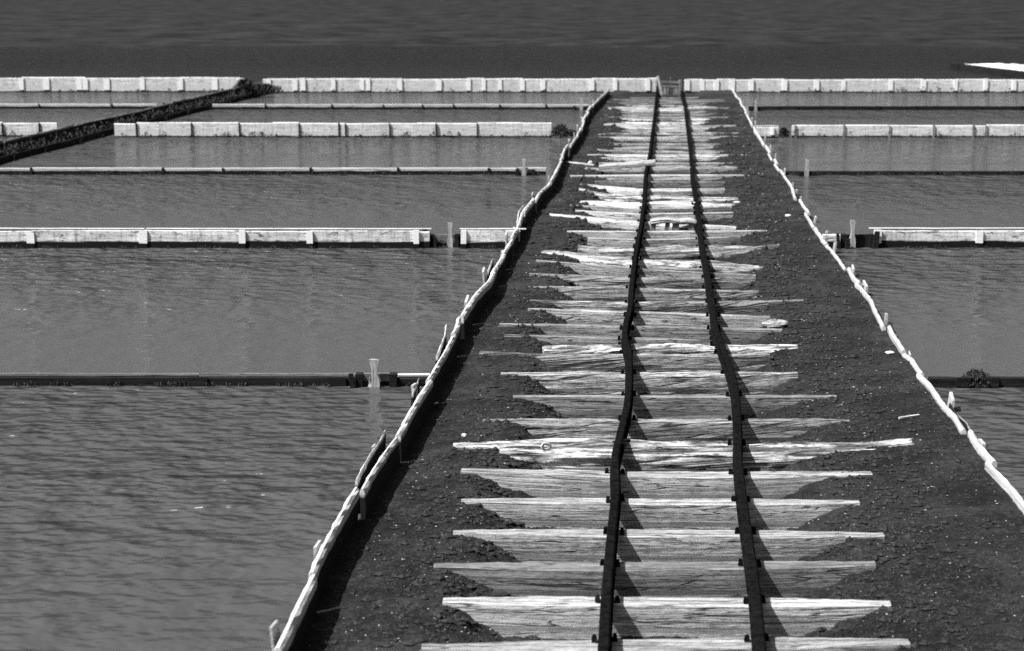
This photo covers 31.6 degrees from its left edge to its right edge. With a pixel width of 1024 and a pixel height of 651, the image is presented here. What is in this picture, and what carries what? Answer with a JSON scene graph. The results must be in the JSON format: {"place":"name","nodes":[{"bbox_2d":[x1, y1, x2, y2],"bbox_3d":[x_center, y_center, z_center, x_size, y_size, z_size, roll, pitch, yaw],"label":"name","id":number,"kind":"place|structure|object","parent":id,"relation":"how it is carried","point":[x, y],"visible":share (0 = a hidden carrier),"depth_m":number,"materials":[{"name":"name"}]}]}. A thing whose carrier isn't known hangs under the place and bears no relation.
{"place":"outdoors","nodes":[
{"label":"outdoors","id":0,"kind":"place"},
{"bbox_2d":[0,109,142,127],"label":"water","id":1,"kind":"structure","parent":0,"point":[63,117],"depth_m":32.13,"materials":[{"name":"grey liquid"}]},
{"bbox_2d":[0,122,56,136],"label":"plank wall","id":2,"kind":"structure","parent":1,"relation":"on","point":[24,129],"depth_m":27.92,"materials":[{"name":"white wood"}]},
{"bbox_2d":[0,92,212,105],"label":"water","id":3,"kind":"structure","parent":0,"point":[159,98],"depth_m":36.82,"materials":[{"name":"grey liquid"}]},
{"bbox_2d":[0,103,156,108],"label":"plank wall","id":4,"kind":"structure","parent":3,"relation":"on","point":[73,106],"depth_m":33.70,"materials":[{"name":"grey wood"}]},
{"bbox_2d":[0,77,242,91],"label":"plank wall","id":5,"kind":"structure","parent":3,"relation":"on","point":[84,84],"depth_m":38.52,"materials":[{"name":"white wood"}]},
{"bbox_2d":[0,98,232,156],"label":"bank","id":6,"kind":"structure","parent":0,"point":[113,131],"depth_m":30.89,"materials":[{"name":"black soil"}]},
{"bbox_2d":[0,87,253,155],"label":"undergrowth","id":7,"kind":"object","parent":6,"relation":"on","point":[16,145],"visible":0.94,"depth_m":28.96,"materials":[{"name":"black plant"}]},
{"bbox_2d":[0,82,262,154],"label":"plank border","id":8,"kind":"object","parent":6,"relation":"on","point":[37,137],"visible":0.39,"depth_m":28.74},
{"bbox_2d":[0,90,272,163],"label":"plank border","id":9,"kind":"object","parent":6,"relation":"on","point":[47,148],"visible":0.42,"depth_m":27.49,"materials":[{"name":"black wood"}]},
{"bbox_2d":[233,77,258,94],"bbox_3d":[-5.394,-4.848,36.630,0.561,0.366,0.417,0,11,0],"label":"bush","id":10,"kind":"object","parent":6,"relation":"on","point":[246,84],"visible":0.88,"depth_m":36.58,"materials":[{"name":"black plant"}]},
{"bbox_2d":[248,82,282,94],"bbox_3d":[-5.041,-4.833,36.832,0.785,0.261,0.548,0,11,0],"label":"bush","id":11,"kind":"object","parent":6,"relation":"on","point":[263,88],"visible":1,"depth_m":36.76,"materials":[{"name":"black plant"}]},
{"bbox_2d":[0,386,423,650],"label":"water","id":12,"kind":"structure","parent":0,"point":[168,518],"depth_m":8.56,"materials":[{"name":"grey liquid"}]},
{"bbox_2d":[0,373,355,385],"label":"plank wall","id":13,"kind":"structure","parent":12,"relation":"on","point":[151,378],"depth_m":11.02,"materials":[{"name":"black wood"}]},
{"bbox_2d":[348,359,396,387],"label":"sluice gate","id":14,"kind":"structure","parent":13,"relation":"attached to","point":[373,378],"depth_m":10.98,"materials":[{"name":"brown wood"}]},
{"bbox_2d":[397,373,429,385],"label":"plank wall","id":15,"kind":"structure","parent":12,"relation":"in","point":[402,381],"depth_m":11.01,"materials":[{"name":"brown wood"}]},
{"bbox_2d":[0,247,504,376],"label":"water","id":16,"kind":"structure","parent":0,"point":[206,310],"depth_m":13.57,"materials":[{"name":"grey liquid"}]},
{"bbox_2d":[0,228,431,248],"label":"plank wall","id":17,"kind":"structure","parent":16,"relation":"on","point":[415,238],"depth_m":16.55,"materials":[{"name":"white wood"}]},
{"bbox_2d":[430,222,460,247],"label":"sluice gate","id":18,"kind":"structure","parent":17,"relation":"attached to","point":[450,239],"depth_m":16.62,"materials":[{"name":"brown wood"}]},
{"bbox_2d":[460,228,525,248],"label":"plank wall","id":19,"kind":"structure","parent":16,"relation":"in","point":[476,237],"depth_m":16.54,"materials":[{"name":"white wood"}]},
{"bbox_2d":[0,175,552,246],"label":"water","id":20,"kind":"structure","parent":0,"point":[436,203],"depth_m":19.97,"materials":[{"name":"grey liquid"}]},
{"bbox_2d":[0,137,573,174],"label":"water","id":21,"kind":"structure","parent":0,"point":[313,152],"depth_m":25.32,"materials":[{"name":"grey liquid"}]},
{"bbox_2d":[0,167,545,174],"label":"plank wall","id":22,"kind":"structure","parent":21,"relation":"on","point":[256,171],"depth_m":22.64,"materials":[{"name":"grey wood"}]},
{"bbox_2d":[114,122,550,136],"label":"plank wall","id":23,"kind":"structure","parent":21,"relation":"on","point":[295,129],"depth_m":27.82,"materials":[{"name":"white wood"}]},
{"bbox_2d":[549,123,571,137],"bbox_3d":[0.736,-2.987,27.717,0.360,0.228,0.241,2,11,13],"label":"bush","id":24,"kind":"object","parent":21,"relation":"on","point":[559,130],"visible":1,"depth_m":27.68,"materials":[{"name":"black plant"}]},
{"bbox_2d":[104,109,585,136],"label":"water","id":25,"kind":"structure","parent":0,"point":[570,118],"depth_m":31.90,"materials":[{"name":"grey liquid"}]},
{"bbox_2d":[212,104,587,109],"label":"plank wall","id":26,"kind":"structure","parent":25,"relation":"in","point":[391,106],"depth_m":33.55,"materials":[{"name":"grey wood"}]},
{"bbox_2d":[232,93,610,107],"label":"water","id":27,"kind":"structure","parent":0,"point":[425,98],"depth_m":36.53,"materials":[{"name":"grey liquid"}]},
{"bbox_2d":[263,78,656,92],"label":"plank wall","id":28,"kind":"structure","parent":27,"relation":"in","point":[469,85],"depth_m":38.32,"materials":[{"name":"white wood"}]},
{"bbox_2d":[0,0,1023,48],"bbox_3d":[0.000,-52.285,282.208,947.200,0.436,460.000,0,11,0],"label":"land","id":29,"kind":"structure","parent":0,"point":[993,24],"depth_m":88.46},
{"bbox_2d":[0,46,1023,91],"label":"water","id":30,"kind":"structure","parent":0,"point":[256,64],"depth_m":51.44,"materials":[{"name":"black liquid"}]},
{"bbox_2d":[300,90,1023,650],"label":"causeway soil","id":31,"kind":"structure","parent":0,"point":[1000,508],"depth_m":9.00,"materials":[{"name":"black soil"}]},
{"bbox_2d":[269,89,609,650],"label":"plank border","id":32,"kind":"object","parent":31,"relation":"on","point":[380,466],"visible":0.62,"depth_m":9.12,"materials":[{"name":"white wood"}]},
{"bbox_2d":[504,334,699,345],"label":"sleeper","id":33,"kind":"object","parent":31,"relation":"on","point":[574,340],"visible":0.38,"depth_m":12.19,"materials":[{"name":"grey wood"}]},
{"bbox_2d":[479,351,769,371],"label":"sleeper","id":34,"kind":"object","parent":31,"relation":"on","point":[650,362],"visible":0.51,"depth_m":11.63,"materials":[{"name":"grey wood"}]},
{"bbox_2d":[499,323,781,344],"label":"sleeper","id":35,"kind":"object","parent":31,"relation":"on","point":[737,336],"visible":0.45,"depth_m":12.54,"materials":[{"name":"grey wood"}]},
{"bbox_2d":[529,273,754,289],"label":"sleeper","id":36,"kind":"object","parent":31,"relation":"on","point":[726,283],"visible":0.43,"depth_m":14.60,"materials":[{"name":"grey wood"}]},
{"bbox_2d":[549,213,736,230],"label":"sleeper","id":37,"kind":"object","parent":31,"relation":"on","point":[619,223],"visible":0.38,"depth_m":17.91,"materials":[{"name":"grey wood"}]},
{"bbox_2d":[533,286,757,301],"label":"sleeper","id":38,"kind":"object","parent":31,"relation":"on","point":[596,294],"visible":0.45,"depth_m":14.06,"materials":[{"name":"grey wood"}]},
{"bbox_2d":[536,260,755,279],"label":"sleeper","id":39,"kind":"object","parent":31,"relation":"on","point":[590,269],"visible":0.38,"depth_m":15.07,"materials":[{"name":"grey wood"}]},
{"bbox_2d":[528,308,769,327],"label":"sleeper","id":40,"kind":"object","parent":31,"relation":"on","point":[599,317],"visible":0.53,"depth_m":13.07,"materials":[{"name":"grey wood"}]},
{"bbox_2d":[501,371,797,394],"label":"sleeper","id":41,"kind":"object","parent":31,"relation":"on","point":[613,383],"visible":0.54,"depth_m":11.07,"materials":[{"name":"grey wood"}]},
{"bbox_2d":[570,205,730,212],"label":"sleeper","id":42,"kind":"object","parent":31,"relation":"on","point":[657,210],"visible":0.37,"depth_m":18.95,"materials":[{"name":"grey wood"}]},
{"bbox_2d":[541,250,763,273],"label":"sleeper","id":43,"kind":"object","parent":31,"relation":"on","point":[692,265],"visible":0.4,"depth_m":15.42,"materials":[{"name":"grey wood"}]},
{"bbox_2d":[580,184,724,195],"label":"sleeper","id":44,"kind":"object","parent":31,"relation":"on","point":[659,191],"visible":0.41,"depth_m":20.63,"materials":[{"name":"grey wood"}]},
{"bbox_2d":[575,210,732,220],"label":"sleeper","id":45,"kind":"object","parent":31,"relation":"on","point":[708,216],"visible":0.44,"depth_m":18.56,"materials":[{"name":"grey wood"}]},
{"bbox_2d":[433,561,875,597],"bbox_3d":[0.592,1.088,7.513,1.834,0.204,0.131,0,11,-1],"label":"sleeper","id":46,"kind":"object","parent":31,"relation":"on","point":[777,579],"visible":0.56,"depth_m":7.46,"materials":[{"name":"grey wood"}]},
{"bbox_2d":[580,201,734,208],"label":"sleeper","id":47,"kind":"object","parent":31,"relation":"on","point":[670,204],"visible":0.41,"depth_m":19.27,"materials":[{"name":"white wood"}]},
{"bbox_2d":[578,188,737,202],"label":"sleeper","id":48,"kind":"object","parent":31,"relation":"on","point":[621,198],"visible":0.37,"depth_m":19.82,"materials":[{"name":"grey wood"}]},
{"bbox_2d":[591,86,657,650],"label":"rail","id":49,"kind":"object","parent":48,"relation":"on","point":[610,562],"visible":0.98,"depth_m":9.01,"materials":[{"name":"metal"}]},
{"bbox_2d":[599,160,654,169],"bbox_3d":[1.429,-1.994,22.459,0.694,0.123,0.264,1,11,4],"label":"loose plank","id":50,"kind":"object","parent":49,"relation":"on","point":[626,164],"visible":1,"depth_m":22.35,"materials":[{"name":"white wood"}]},
{"bbox_2d":[680,89,769,650],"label":"rail","id":51,"kind":"object","parent":48,"relation":"on","point":[754,599],"visible":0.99,"depth_m":9.00,"materials":[{"name":"metal"}]},
{"bbox_2d":[656,76,680,94],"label":"wooden gate","id":52,"kind":"structure","parent":51,"relation":"attached to","point":[666,90],"depth_m":36.81,"materials":[{"name":"grey wood"}]},
{"bbox_2d":[601,157,716,162],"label":"sleeper","id":53,"kind":"object","parent":31,"relation":"on","point":[657,160],"visible":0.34,"depth_m":24.30,"materials":[{"name":"grey wood"}]},
{"bbox_2d":[570,174,748,180],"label":"sleeper","id":54,"kind":"object","parent":31,"relation":"on","point":[665,177],"visible":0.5,"depth_m":22.01,"materials":[{"name":"grey wood"}]},
{"bbox_2d":[594,181,724,187],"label":"sleeper","id":55,"kind":"object","parent":31,"relation":"on","point":[659,184],"visible":0.48,"depth_m":21.35,"materials":[{"name":"grey wood"}]},
{"bbox_2d":[461,498,859,529],"bbox_3d":[0.687,0.910,8.428,1.846,0.203,0.113,0,11,1],"label":"sleeper","id":56,"kind":"object","parent":31,"relation":"on","point":[664,514],"visible":0.52,"depth_m":8.37,"materials":[{"name":"grey wood"}]},
{"bbox_2d":[597,149,723,154],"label":"sleeper","id":57,"kind":"object","parent":31,"relation":"on","point":[668,152],"visible":0.34,"depth_m":25.13,"materials":[{"name":"grey wood"}]},
{"bbox_2d":[586,165,737,174],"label":"sleeper","id":58,"kind":"object","parent":31,"relation":"on","point":[677,169],"visible":0.35,"depth_m":22.80,"materials":[{"name":"grey wood"}]},
{"bbox_2d":[616,139,707,142],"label":"sleeper","id":59,"kind":"object","parent":31,"relation":"on","point":[681,140],"visible":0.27,"depth_m":27.18,"materials":[{"name":"grey wood"}]},
{"bbox_2d":[622,122,704,124],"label":"sleeper","id":60,"kind":"object","parent":31,"relation":"on","point":[679,123],"visible":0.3,"depth_m":30.31,"materials":[{"name":"grey wood"}]},
{"bbox_2d":[587,236,740,246],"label":"sleeper","id":61,"kind":"object","parent":31,"relation":"on","point":[613,242],"visible":0.52,"depth_m":16.75,"materials":[{"name":"grey wood"}]},
{"bbox_2d":[604,162,723,167],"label":"sleeper","id":62,"kind":"object","parent":31,"relation":"on","point":[687,164],"visible":0.25,"depth_m":23.56,"materials":[{"name":"grey wood"}]},
{"bbox_2d":[623,130,705,132],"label":"sleeper","id":63,"kind":"object","parent":31,"relation":"on","point":[668,131],"visible":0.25,"depth_m":28.84,"materials":[{"name":"grey wood"}]},
{"bbox_2d":[587,154,742,158],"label":"sleeper","id":64,"kind":"object","parent":31,"relation":"on","point":[671,156],"visible":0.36,"depth_m":24.54,"materials":[{"name":"grey wood"}]},
{"bbox_2d":[613,143,716,146],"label":"sleeper","id":65,"kind":"object","parent":31,"relation":"on","point":[668,144],"visible":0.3,"depth_m":26.35,"materials":[{"name":"grey wood"}]},
{"bbox_2d":[482,418,849,443],"bbox_3d":[0.846,0.615,9.957,2.016,0.209,0.106,0,11,0],"label":"sleeper","id":66,"kind":"object","parent":31,"relation":"on","point":[764,430],"visible":0.42,"depth_m":9.91,"materials":[{"name":"grey wood"}]},
{"bbox_2d":[421,637,910,650],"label":"sleeper","id":67,"kind":"object","parent":31,"relation":"on","point":[788,644],"visible":0.89,"depth_m":6.60,"materials":[{"name":"grey wood"}]},
{"bbox_2d":[614,146,718,150],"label":"sleeper","id":68,"kind":"object","parent":31,"relation":"on","point":[671,148],"visible":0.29,"depth_m":25.90,"materials":[{"name":"grey wood"}]},
{"bbox_2d":[607,101,725,102],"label":"sleeper","id":69,"kind":"object","parent":31,"relation":"on","point":[662,101],"visible":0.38,"depth_m":34.84,"materials":[{"name":"grey wood"}]},
{"bbox_2d":[309,103,1023,650],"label":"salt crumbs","id":70,"kind":"object","parent":31,"relation":"on","point":[793,393],"visible":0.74,"depth_m":9.22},
{"bbox_2d":[443,596,890,639],"bbox_3d":[0.601,1.171,7.084,1.743,0.204,0.123,0,11,1],"label":"sleeper","id":71,"kind":"object","parent":31,"relation":"on","point":[564,617],"visible":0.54,"depth_m":7.03,"materials":[{"name":"grey wood"}]},
{"bbox_2d":[461,468,872,499],"bbox_3d":[0.756,0.821,8.887,2.021,0.206,0.154,0,11,1],"label":"sleeper","id":72,"kind":"object","parent":31,"relation":"on","point":[774,485],"visible":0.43,"depth_m":8.82,"materials":[{"name":"grey wood"}]},
{"bbox_2d":[530,299,803,314],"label":"sleeper","id":73,"kind":"object","parent":31,"relation":"on","point":[736,307],"visible":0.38,"depth_m":13.50,"materials":[{"name":"grey wood"}]},
{"bbox_2d":[567,230,766,238],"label":"sleeper","id":74,"kind":"object","parent":31,"relation":"on","point":[652,234],"visible":0.4,"depth_m":17.23,"materials":[{"name":"grey wood"}]},
{"bbox_2d":[623,114,710,116],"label":"sleeper","id":75,"kind":"object","parent":31,"relation":"on","point":[663,115],"visible":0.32,"depth_m":31.80,"materials":[{"name":"grey wood"}]},
{"bbox_2d":[619,126,715,129],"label":"sleeper","id":76,"kind":"object","parent":31,"relation":"on","point":[666,128],"visible":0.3,"depth_m":29.23,"materials":[{"name":"grey wood"}]},
{"bbox_2d":[598,132,738,136],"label":"sleeper","id":77,"kind":"object","parent":31,"relation":"on","point":[648,134],"visible":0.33,"depth_m":27.82,"materials":[{"name":"grey wood"}]},
{"bbox_2d":[613,99,723,100],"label":"sleeper","id":78,"kind":"object","parent":31,"relation":"on","point":[665,100],"visible":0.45,"depth_m":35.23,"materials":[{"name":"grey wood"}]},
{"bbox_2d":[453,529,884,561],"bbox_3d":[0.684,1.004,7.949,1.883,0.204,0.123,0,11,1],"label":"sleeper","id":79,"kind":"object","parent":31,"relation":"on","point":[560,545],"visible":0.53,"depth_m":7.89,"materials":[{"name":"grey wood"}]},
{"bbox_2d":[608,107,729,111],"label":"sleeper","id":80,"kind":"object","parent":31,"relation":"on","point":[693,109],"visible":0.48,"depth_m":33.06,"materials":[{"name":"grey wood"}]},
{"bbox_2d":[542,343,797,354],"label":"sleeper","id":81,"kind":"object","parent":31,"relation":"on","point":[680,348],"visible":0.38,"depth_m":11.86,"materials":[{"name":"white wood"}]},
{"bbox_2d":[604,123,735,127],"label":"sleeper","id":82,"kind":"object","parent":31,"relation":"on","point":[646,125],"visible":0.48,"depth_m":29.31,"materials":[{"name":"grey wood"}]},
{"bbox_2d":[650,216,696,230],"bbox_3d":[1.566,-0.963,17.610,0.454,0.186,0.143,0,11,0],"label":"broken chunk","id":83,"kind":"object","parent":31,"relation":"on","point":[677,222],"visible":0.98,"depth_m":17.56,"materials":[{"name":"white wood"}]},
{"bbox_2d":[610,136,736,139],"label":"sleeper","id":84,"kind":"object","parent":31,"relation":"on","point":[671,137],"visible":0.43,"depth_m":27.31,"materials":[{"name":"grey wood"}]},
{"bbox_2d":[620,117,728,120],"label":"sleeper","id":85,"kind":"object","parent":31,"relation":"on","point":[666,118],"visible":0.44,"depth_m":31.01,"materials":[{"name":"grey wood"}]},
{"bbox_2d":[513,395,836,418],"bbox_3d":[0.945,0.504,10.528,1.879,0.204,0.059,0,11,0],"label":"sleeper","id":86,"kind":"object","parent":31,"relation":"on","point":[652,406],"visible":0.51,"depth_m":10.50,"materials":[{"name":"grey wood"}]},
{"bbox_2d":[578,244,779,259],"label":"sleeper","id":87,"kind":"object","parent":31,"relation":"on","point":[681,252],"visible":0.52,"depth_m":16.16,"materials":[{"name":"white wood"}]},
{"bbox_2d":[453,438,913,471],"bbox_3d":[0.893,0.717,9.414,2.402,0.266,0.266,0,11,0],"label":"sleeper","id":88,"kind":"object","parent":31,"relation":"on","point":[594,454],"visible":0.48,"depth_m":9.33,"materials":[{"name":"white wood"}]},
{"bbox_2d":[756,125,778,137],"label":"plank wall","id":89,"kind":"structure","parent":31,"relation":"on","point":[771,132],"depth_m":27.72,"materials":[{"name":"white wood"}]},
{"bbox_2d":[762,319,787,327],"bbox_3d":[1.834,-0.011,12.646,0.190,0.075,0.108,0,11,0],"label":"driftwood","id":90,"kind":"object","parent":31,"relation":"on","point":[773,323],"visible":0.86,"depth_m":12.61,"materials":[{"name":"white wood"}]},
{"bbox_2d":[731,88,1023,513],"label":"plank border","id":91,"kind":"object","parent":31,"relation":"on","point":[979,445],"visible":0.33,"depth_m":11.33,"materials":[{"name":"white wood"}]},
{"bbox_2d":[736,93,1023,108],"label":"water","id":92,"kind":"structure","parent":0,"point":[889,99],"depth_m":36.23,"materials":[{"name":"grey liquid"}]},
{"bbox_2d":[0,86,1023,386],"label":"weeds","id":93,"kind":"object","parent":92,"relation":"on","point":[172,384],"visible":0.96,"depth_m":22.58,"materials":[{"name":"black plant"}]},
{"bbox_2d":[684,79,1023,92],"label":"plank wall","id":94,"kind":"structure","parent":92,"relation":"on","point":[837,86],"depth_m":38.33,"materials":[{"name":"white wood"}]},
{"bbox_2d":[746,109,1023,136],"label":"water","id":95,"kind":"structure","parent":0,"point":[787,119],"depth_m":31.68,"materials":[{"name":"grey liquid"}]},
{"bbox_2d":[748,106,1023,109],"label":"plank wall","id":96,"kind":"structure","parent":95,"relation":"on","point":[893,107],"depth_m":33.40,"materials":[{"name":"black wood"}]},
{"bbox_2d":[762,137,1023,172],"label":"water","id":97,"kind":"structure","parent":0,"point":[910,154],"depth_m":25.32,"materials":[{"name":"grey liquid"}]},
{"bbox_2d":[791,124,1023,136],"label":"plank wall","id":98,"kind":"structure","parent":97,"relation":"in","point":[1004,130],"depth_m":27.82,"materials":[{"name":"grey wood"}]},
{"bbox_2d":[785,175,1023,234],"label":"water","id":99,"kind":"structure","parent":0,"point":[834,204],"depth_m":19.97,"materials":[{"name":"grey liquid"}]},
{"bbox_2d":[785,171,1023,174],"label":"plank wall","id":100,"kind":"structure","parent":99,"relation":"in","point":[919,172],"depth_m":22.57,"materials":[{"name":"grey wood"}]},
{"bbox_2d":[831,248,1023,379],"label":"water","id":101,"kind":"structure","parent":0,"point":[955,312],"depth_m":13.82,"materials":[{"name":"grey liquid"}]},
{"bbox_2d":[869,227,1023,247],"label":"plank wall","id":102,"kind":"structure","parent":101,"relation":"in","point":[952,238],"depth_m":16.58,"materials":[{"name":"white wood"}]},
{"bbox_2d":[836,220,879,248],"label":"sluice gate","id":103,"kind":"structure","parent":102,"relation":"attached to","point":[849,241],"depth_m":16.54,"materials":[{"name":"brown wood"}]},
{"bbox_2d":[935,388,1023,499],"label":"water","id":104,"kind":"structure","parent":0,"point":[993,418],"depth_m":10.17,"materials":[{"name":"grey liquid"}]},
{"bbox_2d":[928,376,1023,387],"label":"plank wall","id":105,"kind":"structure","parent":104,"relation":"in","point":[959,382],"depth_m":10.97,"materials":[{"name":"black wood"}]},
{"bbox_2d":[962,368,990,387],"bbox_3d":[2.818,0.313,10.992,0.249,0.118,0.180,0,11,0],"label":"bush","id":106,"kind":"object","parent":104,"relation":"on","point":[976,372],"visible":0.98,"depth_m":10.97,"materials":[{"name":"black plant"}]},
{"bbox_2d":[969,63,1023,70],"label":"bank","id":107,"kind":"structure","parent":0,"point":[1017,67],"depth_m":46.55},
{"bbox_2d":[950,63,1023,78],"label":"plank border","id":108,"kind":"object","parent":107,"relation":"on","point":[990,70],"visible":0.62,"depth_m":45.35,"materials":[{"name":"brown wood"}]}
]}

